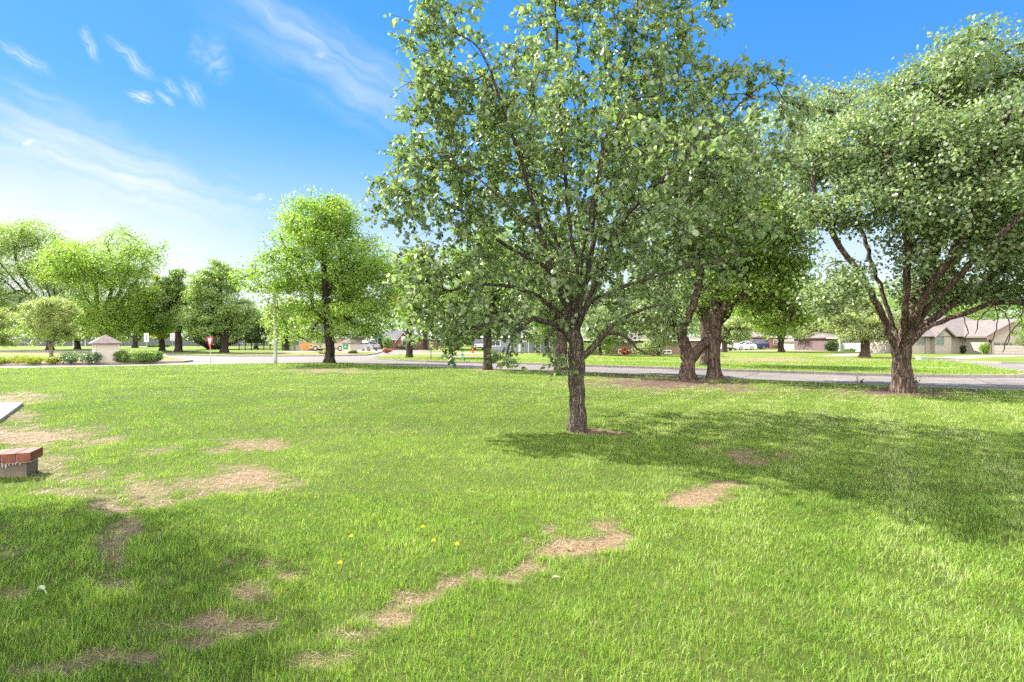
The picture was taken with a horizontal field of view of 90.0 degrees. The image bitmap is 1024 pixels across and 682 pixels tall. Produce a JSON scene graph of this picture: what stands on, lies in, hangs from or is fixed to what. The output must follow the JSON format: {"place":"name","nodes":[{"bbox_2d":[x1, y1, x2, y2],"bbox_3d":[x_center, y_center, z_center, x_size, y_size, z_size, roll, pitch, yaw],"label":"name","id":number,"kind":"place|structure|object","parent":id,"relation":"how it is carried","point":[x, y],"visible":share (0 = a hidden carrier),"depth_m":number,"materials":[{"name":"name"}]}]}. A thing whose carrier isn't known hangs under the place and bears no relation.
{"place":"outdoors","nodes":[
{"label":"outdoors","id":0,"kind":"place"},
{"bbox_2d":[0,352,185,361],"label":"lawn","id":1,"kind":"structure","parent":0,"point":[10,355],"depth_m":52.97,"materials":[{"name":"green plant"}]},
{"bbox_2d":[0,306,21,347],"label":"young tree","id":2,"kind":"object","parent":1,"relation":"on","point":[4,337],"visible":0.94,"depth_m":45.69,"materials":[{"name":"green plant"}]},
{"bbox_2d":[6,293,85,356],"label":"young tree","id":3,"kind":"object","parent":1,"relation":"on","point":[60,310],"visible":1,"depth_m":44.30,"materials":[{"name":"green plant"}]},
{"bbox_2d":[57,351,80,363],"bbox_3d":[-30.011,1.109,34.889,1.450,0.859,1.512,0,0,0],"label":"shrub","id":4,"kind":"object","parent":1,"relation":"on","point":[69,357],"visible":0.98,"depth_m":34.55,"materials":[{"name":"green plant"}]},
{"bbox_2d":[76,352,102,362],"bbox_3d":[-28.770,1.115,34.855,1.507,0.850,1.662,0,0,0],"label":"shrub","id":5,"kind":"object","parent":1,"relation":"on","point":[91,357],"visible":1,"depth_m":34.67,"materials":[{"name":"green plant"}]},
{"bbox_2d":[5,360,181,363],"bbox_3d":[-43.161,1.496,30.848,39.686,0.001,4.609,0,0,-27],"label":"planting bed","id":6,"kind":"object","parent":1,"relation":"on","point":[86,362],"visible":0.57,"depth_m":35.63,"materials":[{"name":"brown soil"}]},
{"bbox_2d":[0,357,23,363],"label":"shrub","id":7,"kind":"object","parent":6,"relation":"on","point":[3,360],"visible":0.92,"depth_m":33.71,"materials":[{"name":"yellow plant"}]},
{"bbox_2d":[17,355,43,364],"bbox_3d":[-31.854,1.254,34.071,1.694,0.617,1.240,0,0,18],"label":"shrub","id":8,"kind":"object","parent":6,"relation":"on","point":[32,359],"visible":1,"depth_m":33.78,"materials":[{"name":"yellow plant"}]},
{"bbox_2d":[44,356,63,363],"bbox_3d":[-30.826,1.268,34.494,0.968,0.579,1.322,0,0,0],"label":"shrub","id":9,"kind":"object","parent":6,"relation":"on","point":[51,360],"visible":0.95,"depth_m":34.26,"materials":[{"name":"yellow plant"}]},
{"bbox_2d":[88,334,122,362],"bbox_3d":[-28.724,0.514,36.190,1.758,1.964,1.758,0,0,-45],"label":"gatehouse","id":10,"kind":"object","parent":6,"relation":"on","point":[106,346],"visible":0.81,"depth_m":35.73,"materials":[{"name":"beige"}]},
{"bbox_2d":[112,350,163,362],"bbox_3d":[-26.903,1.087,36.810,3.021,0.956,2.210,0,0,0],"label":"hedge","id":11,"kind":"object","parent":6,"relation":"on","point":[144,356],"visible":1,"depth_m":36.06,"materials":[{"name":"green plant"}]},
{"bbox_2d":[144,333,148,350],"bbox_3d":[-44.258,0.331,62.017,0.600,2.538,0.086,0,0,6],"label":"road sign","id":12,"kind":"object","parent":1,"relation":"on","point":[146,337],"visible":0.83,"depth_m":61.98,"materials":[{"name":"metal"}]},
{"bbox_2d":[0,343,430,354],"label":"lawn","id":13,"kind":"structure","parent":0,"point":[201,350],"depth_m":80.85,"materials":[{"name":"green plant"}]},
{"bbox_2d":[0,213,106,349],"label":"shade tree","id":14,"kind":"object","parent":13,"relation":"on","point":[25,238],"visible":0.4,"depth_m":80.71,"materials":[{"name":"green plant"}]},
{"bbox_2d":[69,302,100,348],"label":"shade tree","id":15,"kind":"object","parent":13,"relation":"on","point":[77,345],"visible":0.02,"depth_m":94.61,"materials":[{"name":"green plant"}]},
{"bbox_2d":[16,221,182,346],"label":"shade tree","id":16,"kind":"object","parent":13,"relation":"on","point":[128,310],"visible":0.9,"depth_m":66.11,"materials":[{"name":"green plant"}]},
{"bbox_2d":[2,338,243,345],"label":"wooden fence","id":17,"kind":"object","parent":13,"relation":"on","point":[24,342],"visible":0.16,"depth_m":149.93,"materials":[{"name":"wood"}]},
{"bbox_2d":[118,327,144,347],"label":"shade tree","id":18,"kind":"object","parent":13,"relation":"on","point":[136,340],"visible":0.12,"depth_m":111.70,"materials":[{"name":"green plant"}]},
{"bbox_2d":[147,344,170,346],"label":"hedge","id":19,"kind":"object","parent":13,"relation":"on","point":[157,345],"visible":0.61,"depth_m":124.19,"materials":[{"name":"green plant"}]},
{"bbox_2d":[136,274,184,350],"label":"shade tree","id":20,"kind":"object","parent":13,"relation":"on","point":[162,342],"visible":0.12,"depth_m":79.64,"materials":[{"name":"green plant"}]},
{"bbox_2d":[170,333,174,352],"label":"road sign","id":21,"kind":"object","parent":13,"relation":"on","point":[172,337],"visible":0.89,"depth_m":65.99,"materials":[{"name":"metal"}]},
{"bbox_2d":[146,266,202,351],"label":"shade tree","id":22,"kind":"object","parent":13,"relation":"on","point":[174,278],"visible":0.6,"depth_m":68.59,"materials":[{"name":"green plant"}]},
{"bbox_2d":[174,257,265,352],"bbox_3d":[-36.988,-4.465,65.850,10.476,12.531,10.265,0,0,0],"label":"shade tree","id":23,"kind":"object","parent":13,"relation":"on","point":[212,316],"visible":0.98,"depth_m":63.63,"materials":[{"name":"green plant"}]},
{"bbox_2d":[181,317,260,348],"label":"shade tree","id":24,"kind":"object","parent":13,"relation":"on","point":[216,344],"visible":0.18,"depth_m":90.53,"materials":[{"name":"green plant"}]},
{"bbox_2d":[242,308,273,348],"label":"shade tree","id":25,"kind":"object","parent":13,"relation":"on","point":[258,330],"visible":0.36,"depth_m":98.72,"materials":[{"name":"green plant"}]},
{"bbox_2d":[239,343,294,349],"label":"metal fence","id":26,"kind":"object","parent":13,"relation":"on","point":[252,347],"visible":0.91,"depth_m":81.98,"materials":[{"name":"black metal"}]},
{"bbox_2d":[259,296,306,348],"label":"shade tree","id":27,"kind":"object","parent":13,"relation":"on","point":[270,335],"visible":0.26,"depth_m":83.13,"materials":[{"name":"green plant"}]},
{"bbox_2d":[279,338,295,348],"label":"shrub","id":28,"kind":"object","parent":13,"relation":"on","point":[281,342],"visible":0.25,"depth_m":85.99,"materials":[{"name":"green plant"}]},
{"bbox_2d":[300,342,313,350],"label":"wooden fence","id":29,"kind":"object","parent":13,"relation":"on","point":[304,346],"visible":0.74,"depth_m":76.93,"materials":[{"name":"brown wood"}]},
{"bbox_2d":[300,302,378,333],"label":"shade tree","id":30,"kind":"object","parent":13,"relation":"on","point":[353,320],"visible":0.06,"depth_m":110.09,"materials":[{"name":"green plant"}]},
{"bbox_2d":[340,338,358,352],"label":"house","id":31,"kind":"structure","parent":13,"relation":"on","point":[351,345],"depth_m":62.20,"materials":[{"name":"brown"}]},
{"bbox_2d":[374,333,382,348],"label":"shrub","id":32,"kind":"object","parent":13,"relation":"on","point":[380,342],"visible":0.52,"depth_m":92.37,"materials":[{"name":"green plant"}]},
{"bbox_2d":[382,335,392,348],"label":"shrub","id":33,"kind":"object","parent":13,"relation":"on","point":[387,343],"visible":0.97,"depth_m":91.66,"materials":[{"name":"green plant"}]},
{"bbox_2d":[368,330,431,349],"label":"house","id":34,"kind":"structure","parent":13,"relation":"on","point":[398,336],"depth_m":96.00,"materials":[{"name":"red brick"}]},
{"bbox_2d":[283,350,325,351],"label":"driveway","id":35,"kind":"structure","parent":0,"point":[302,351],"depth_m":72.85,"materials":[{"name":"concrete"}]},
{"bbox_2d":[289,326,323,349],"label":"house","id":36,"kind":"structure","parent":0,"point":[297,346],"depth_m":90.00,"materials":[{"name":"grey"}]},
{"bbox_2d":[335,350,382,351],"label":"driveway","id":37,"kind":"structure","parent":0,"point":[362,351],"depth_m":72.85,"materials":[{"name":"concrete"}]},
{"bbox_2d":[309,339,341,350],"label":"pickup truck","id":38,"kind":"object","parent":37,"relation":"on","point":[338,346],"visible":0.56,"depth_m":76.14,"materials":[{"name":"beige paint"}]},
{"bbox_2d":[357,341,380,350],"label":"parked car","id":39,"kind":"object","parent":37,"relation":"on","point":[367,345],"visible":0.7,"depth_m":78.02,"materials":[{"name":"silver metal"}]},
{"bbox_2d":[403,353,482,353],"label":"driveway","id":40,"kind":"structure","parent":0,"point":[442,353],"depth_m":61.28,"materials":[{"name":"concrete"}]},
{"bbox_2d":[0,362,1023,681],"bbox_3d":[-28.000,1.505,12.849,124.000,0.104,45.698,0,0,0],"label":"lawn","id":41,"kind":"structure","parent":0,"point":[650,381],"depth_m":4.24,"materials":[{"name":"plant"}]},
{"bbox_2d":[0,402,22,421],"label":"concrete slab","id":42,"kind":"structure","parent":41,"relation":"on","point":[7,409],"depth_m":11.03,"materials":[{"name":"white concrete"}]},
{"bbox_2d":[0,447,42,477],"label":"brick ledge","id":43,"kind":"object","parent":41,"relation":"on","point":[18,462],"visible":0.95,"depth_m":5.69,"materials":[{"name":"red brick"}]},
{"bbox_2d":[207,336,212,363],"bbox_3d":[-19.266,0.626,32.697,0.880,1.949,0.071,0,0,34],"label":"yield sign","id":44,"kind":"object","parent":41,"relation":"on","point":[209,339],"visible":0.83,"depth_m":32.69,"materials":[{"name":"metal"}]},
{"bbox_2d":[273,263,276,362],"bbox_3d":[-15.877,-1.945,34.286,0.310,7.091,0.230,0,0,0],"label":"light pole","id":45,"kind":"object","parent":41,"relation":"on","point":[275,347],"visible":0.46,"depth_m":34.20,"materials":[{"name":"metal"}]},
{"bbox_2d":[216,184,405,362],"bbox_3d":[-12.564,-4.432,35.505,11.304,12.470,11.234,0,0,0],"label":"oak tree","id":46,"kind":"object","parent":41,"relation":"on","point":[329,223],"visible":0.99,"depth_m":33.57,"materials":[{"name":"green plant"}]},
{"bbox_2d":[0,373,939,680],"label":"straw","id":47,"kind":"object","parent":41,"relation":"on","point":[214,621],"visible":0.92,"depth_m":3.78,"materials":[{"name":"brown plant"}]},
{"bbox_2d":[436,218,531,369],"bbox_3d":[-1.405,-2.486,27.220,5.860,8.573,5.794,0,0,35],"label":"oak tree","id":48,"kind":"object","parent":41,"relation":"on","point":[454,294],"visible":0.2,"depth_m":26.31,"materials":[{"name":"green plant"}]},
{"bbox_2d":[526,225,610,370],"bbox_3d":[2.977,-2.339,26.164,5.011,8.358,4.780,0,0,0],"label":"oak tree","id":49,"kind":"object","parent":41,"relation":"on","point":[561,346],"visible":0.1,"depth_m":25.97,"materials":[{"name":"green plant"}]},
{"bbox_2d":[360,0,819,432],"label":"pear tree","id":50,"kind":"object","parent":41,"relation":"on","point":[619,140],"visible":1,"depth_m":7.91,"materials":[{"name":"green plant"}]},
{"bbox_2d":[581,64,878,379],"bbox_3d":[9.351,-4.940,21.287,13.961,13.642,7.798,0,0,0],"label":"pear tree","id":51,"kind":"object","parent":41,"relation":"on","point":[689,356],"visible":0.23,"depth_m":20.48,"materials":[{"name":"green plant"}]},
{"bbox_2d":[669,151,831,379],"bbox_3d":[9.755,-2.978,20.517,6.343,9.591,6.181,0,0,0],"label":"oak tree","id":52,"kind":"object","parent":41,"relation":"on","point":[756,296],"visible":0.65,"depth_m":19.90,"materials":[{"name":"green plant"}]},
{"bbox_2d":[760,11,1023,393],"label":"pear tree","id":53,"kind":"object","parent":41,"relation":"on","point":[980,174],"visible":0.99,"depth_m":13.92,"materials":[{"name":"green plant"}]},
{"bbox_2d":[0,349,1023,389],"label":"road","id":54,"kind":"structure","parent":0,"point":[1006,383],"depth_m":29.19,"materials":[{"name":"grey asphalt"}]},
{"bbox_2d":[0,352,192,365],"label":"kerb","id":55,"kind":"structure","parent":54,"relation":"on","point":[26,364],"depth_m":35.91,"materials":[{"name":"concrete"}]},
{"bbox_2d":[0,349,394,356],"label":"kerb","id":56,"kind":"structure","parent":54,"relation":"on","point":[227,355],"depth_m":55.01,"materials":[{"name":"concrete"}]},
{"bbox_2d":[336,330,364,348],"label":"house","id":57,"kind":"structure","parent":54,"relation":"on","point":[360,339],"depth_m":96.27,"materials":[{"name":"beige"}]},
{"bbox_2d":[382,347,392,353],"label":"shrub","id":58,"kind":"object","parent":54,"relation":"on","point":[385,350],"visible":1,"depth_m":63.71,"materials":[{"name":"red plant"}]},
{"bbox_2d":[21,362,1018,389],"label":"kerb","id":59,"kind":"structure","parent":54,"relation":"on","point":[606,372],"depth_m":22.74,"materials":[{"name":"concrete"}]},
{"bbox_2d":[369,354,1023,377],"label":"kerb","id":60,"kind":"structure","parent":54,"relation":"on","point":[863,374],"depth_m":26.37,"materials":[{"name":"concrete"}]},
{"bbox_2d":[0,0,1023,340],"label":"sky","id":61,"kind":"structure","parent":0,"point":[183,120],"materials":[{"name":"blue"}]},
{"bbox_2d":[370,343,1023,374],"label":"lawn","id":62,"kind":"structure","parent":0,"point":[772,355],"depth_m":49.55,"materials":[{"name":"green plant"}]},
{"bbox_2d":[387,250,446,349],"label":"shade tree","id":63,"kind":"object","parent":62,"relation":"on","point":[424,347],"visible":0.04,"depth_m":94.56,"materials":[{"name":"green plant"}]},
{"bbox_2d":[394,248,450,357],"bbox_3d":[-8.232,-3.350,46.407,5.870,10.302,6.085,0,0,0],"label":"oak tree","id":64,"kind":"object","parent":62,"relation":"on","point":[409,350],"visible":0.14,"depth_m":46.23,"materials":[{"name":"green plant"}]},
{"bbox_2d":[434,297,473,349],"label":"shade tree","id":65,"kind":"object","parent":62,"relation":"on","point":[462,340],"visible":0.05,"depth_m":82.92,"materials":[{"name":"green plant"}]},
{"bbox_2d":[456,310,482,349],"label":"shade tree","id":66,"kind":"object","parent":62,"relation":"on","point":[470,344],"visible":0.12,"depth_m":89.93,"materials":[{"name":"green plant"}]},
{"bbox_2d":[471,339,482,349],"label":"parked car","id":67,"kind":"object","parent":62,"relation":"on","point":[478,344],"visible":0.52,"depth_m":83.83,"materials":[{"name":"silver metal"}]},
{"bbox_2d":[0,279,1023,345],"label":"distant woods","id":68,"kind":"object","parent":62,"relation":"on","point":[1013,313],"visible":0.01,"depth_m":159.80,"materials":[{"name":"green plant"}]},
{"bbox_2d":[481,327,556,352],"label":"house","id":69,"kind":"structure","parent":62,"relation":"on","point":[499,345],"depth_m":66.00,"materials":[{"name":"grey"}]},
{"bbox_2d":[492,340,500,345],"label":"window","id":70,"kind":"structure","parent":69,"relation":"in","point":[498,343],"depth_m":65.98,"materials":[{"name":"white paint"}]},
{"bbox_2d":[520,341,528,352],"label":"door","id":71,"kind":"structure","parent":69,"relation":"in","point":[526,345],"depth_m":65.97,"materials":[{"name":"white paint"}]},
{"bbox_2d":[465,286,601,335],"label":"shade tree","id":72,"kind":"object","parent":62,"relation":"on","point":[534,302],"depth_m":102.73,"materials":[{"name":"green plant"}]},
{"bbox_2d":[522,305,556,352],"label":"young tree","id":73,"kind":"object","parent":62,"relation":"on","point":[544,328],"visible":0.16,"depth_m":60.63,"materials":[{"name":"green plant"}]},
{"bbox_2d":[584,342,598,354],"bbox_3d":[8.239,0.807,55.541,2.775,1.510,2.817,0,0,0],"label":"shrub","id":74,"kind":"object","parent":62,"relation":"on","point":[586,345],"visible":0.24,"depth_m":55.22,"materials":[{"name":"green plant"}]},
{"bbox_2d":[597,343,614,354],"bbox_3d":[10.233,0.689,55.409,2.130,1.903,1.921,0,0,0],"label":"shrub","id":75,"kind":"object","parent":62,"relation":"on","point":[607,350],"visible":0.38,"depth_m":55.10,"materials":[{"name":"green plant"}]},
{"bbox_2d":[581,306,631,355],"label":"young tree","id":76,"kind":"object","parent":62,"relation":"on","point":[608,339],"visible":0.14,"depth_m":52.20,"materials":[{"name":"green plant"}]},
{"bbox_2d":[620,347,629,354],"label":"shrub","id":77,"kind":"object","parent":62,"relation":"on","point":[625,351],"visible":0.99,"depth_m":55.36,"materials":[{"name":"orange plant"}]},
{"bbox_2d":[583,332,700,353],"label":"house","id":78,"kind":"structure","parent":62,"relation":"on","point":[694,341],"depth_m":58.00,"materials":[{"name":"brown brick"}]},
{"bbox_2d":[631,340,652,354],"bbox_3d":[14.284,0.703,55.634,2.157,1.663,2.928,0,0,-35],"label":"shrub","id":79,"kind":"object","parent":62,"relation":"on","point":[645,347],"visible":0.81,"depth_m":55.19,"materials":[{"name":"green plant"}]},
{"bbox_2d":[600,273,700,336],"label":"shade tree","id":80,"kind":"object","parent":62,"relation":"on","point":[694,321],"visible":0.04,"depth_m":105.86,"materials":[{"name":"green plant"}]},
{"bbox_2d":[634,307,688,355],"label":"young tree","id":81,"kind":"object","parent":62,"relation":"on","point":[656,343],"visible":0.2,"depth_m":51.84,"materials":[{"name":"green plant"}]},
{"bbox_2d":[673,270,767,365],"bbox_3d":[12.436,-2.875,31.268,5.530,9.393,6.377,0,0,0],"label":"oak tree","id":82,"kind":"object","parent":62,"relation":"on","point":[703,315],"visible":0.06,"depth_m":31.03,"materials":[{"name":"brown plant"}]},
{"bbox_2d":[721,315,752,351],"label":"shade tree","id":83,"kind":"object","parent":62,"relation":"on","point":[732,328],"visible":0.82,"depth_m":66.94,"materials":[{"name":"green plant"}]},
{"bbox_2d":[734,341,756,349],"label":"parked car","id":84,"kind":"object","parent":62,"relation":"on","point":[746,345],"visible":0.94,"depth_m":83.17,"materials":[{"name":"white paint"}]},
{"bbox_2d":[750,340,768,348],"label":"parked car","id":85,"kind":"object","parent":62,"relation":"on","point":[762,344],"visible":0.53,"depth_m":90.92,"materials":[{"name":"blue paint"}]},
{"bbox_2d":[750,332,791,348],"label":"house","id":86,"kind":"structure","parent":62,"relation":"on","point":[773,344],"depth_m":100.00,"materials":[{"name":"red brick"}]},
{"bbox_2d":[731,273,832,351],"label":"shade tree","id":87,"kind":"object","parent":62,"relation":"on","point":[780,344],"visible":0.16,"depth_m":69.66,"materials":[{"name":"green plant"}]},
{"bbox_2d":[776,338,793,348],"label":"garage","id":88,"kind":"structure","parent":62,"relation":"on","point":[788,344],"depth_m":95.49,"materials":[{"name":"white paint"}]},
{"bbox_2d":[786,319,836,339],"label":"shade tree","id":89,"kind":"object","parent":62,"relation":"on","point":[807,331],"visible":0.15,"depth_m":81.03,"materials":[{"name":"green plant"}]},
{"bbox_2d":[791,332,840,350],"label":"house","id":90,"kind":"structure","parent":62,"relation":"on","point":[814,342],"depth_m":79.27,"materials":[{"name":"brick"}]},
{"bbox_2d":[823,339,839,351],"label":"shrub","id":91,"kind":"object","parent":62,"relation":"on","point":[831,345],"visible":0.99,"depth_m":72.91,"materials":[{"name":"green plant"}]},
{"bbox_2d":[837,336,860,351],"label":"garage","id":92,"kind":"structure","parent":62,"relation":"on","point":[848,345],"depth_m":73.73,"materials":[{"name":"white paint"}]},
{"bbox_2d":[814,296,900,357],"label":"shade tree","id":93,"kind":"object","parent":62,"relation":"on","point":[861,329],"visible":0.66,"depth_m":44.83,"materials":[{"name":"green plant"}]},
{"bbox_2d":[899,298,978,319],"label":"shade tree","id":94,"kind":"object","parent":62,"relation":"on","point":[955,312],"visible":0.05,"depth_m":71.50,"materials":[{"name":"green plant"}]},
{"bbox_2d":[870,317,1023,353],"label":"house","id":95,"kind":"structure","parent":62,"relation":"on","point":[948,337],"depth_m":59.60,"materials":[{"name":"beige brick"}]},
{"bbox_2d":[936,332,944,344],"bbox_3d":[49.819,-0.334,59.570,0.919,1.532,0.100,0,0,0],"label":"window","id":96,"kind":"structure","parent":95,"relation":"in","point":[940,339],"depth_m":59.57,"materials":[{"name":"green glass"}]},
{"bbox_2d":[991,342,1023,353],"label":"garage door","id":97,"kind":"structure","parent":95,"relation":"in","point":[996,347],"depth_m":56.95,"materials":[{"name":"white paint"}]},
{"bbox_2d":[876,273,1023,319],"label":"shade tree","id":98,"kind":"object","parent":62,"relation":"on","point":[978,314],"visible":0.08,"depth_m":115.74,"materials":[{"name":"green plant"}]},
{"bbox_2d":[960,346,966,353],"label":"shrub","id":99,"kind":"object","parent":62,"relation":"on","point":[963,349],"visible":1,"depth_m":59.87,"materials":[{"name":"green plant"}]},
{"bbox_2d":[978,342,989,354],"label":"shrub","id":100,"kind":"object","parent":62,"relation":"on","point":[984,349],"visible":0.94,"depth_m":56.85,"materials":[{"name":"green plant"}]},
{"bbox_2d":[1008,317,1023,346],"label":"young tree","id":101,"kind":"object","parent":62,"relation":"on","point":[1017,341],"visible":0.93,"depth_m":49.42,"materials":[{"name":"green plant"}]},
{"bbox_2d":[471,357,950,367],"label":"sidewalk","id":102,"kind":"structure","parent":0,"point":[727,362],"depth_m":34.04,"materials":[{"name":"concrete"}]},
{"bbox_2d":[720,350,809,350],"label":"road","id":103,"kind":"structure","parent":0,"point":[767,350],"depth_m":80.58,"materials":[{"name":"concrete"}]},
{"bbox_2d":[721,341,733,350],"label":"parked car","id":104,"kind":"object","parent":103,"relation":"on","point":[730,347],"visible":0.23,"depth_m":77.95,"materials":[{"name":"paint"}]},
{"bbox_2d":[825,353,875,355],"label":"driveway","id":105,"kind":"structure","parent":0,"point":[853,354],"depth_m":56.74,"materials":[{"name":"concrete"}]},
{"bbox_2d":[929,355,1023,360],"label":"driveway","id":106,"kind":"structure","parent":0,"point":[959,357],"depth_m":49.42,"materials":[{"name":"concrete"}]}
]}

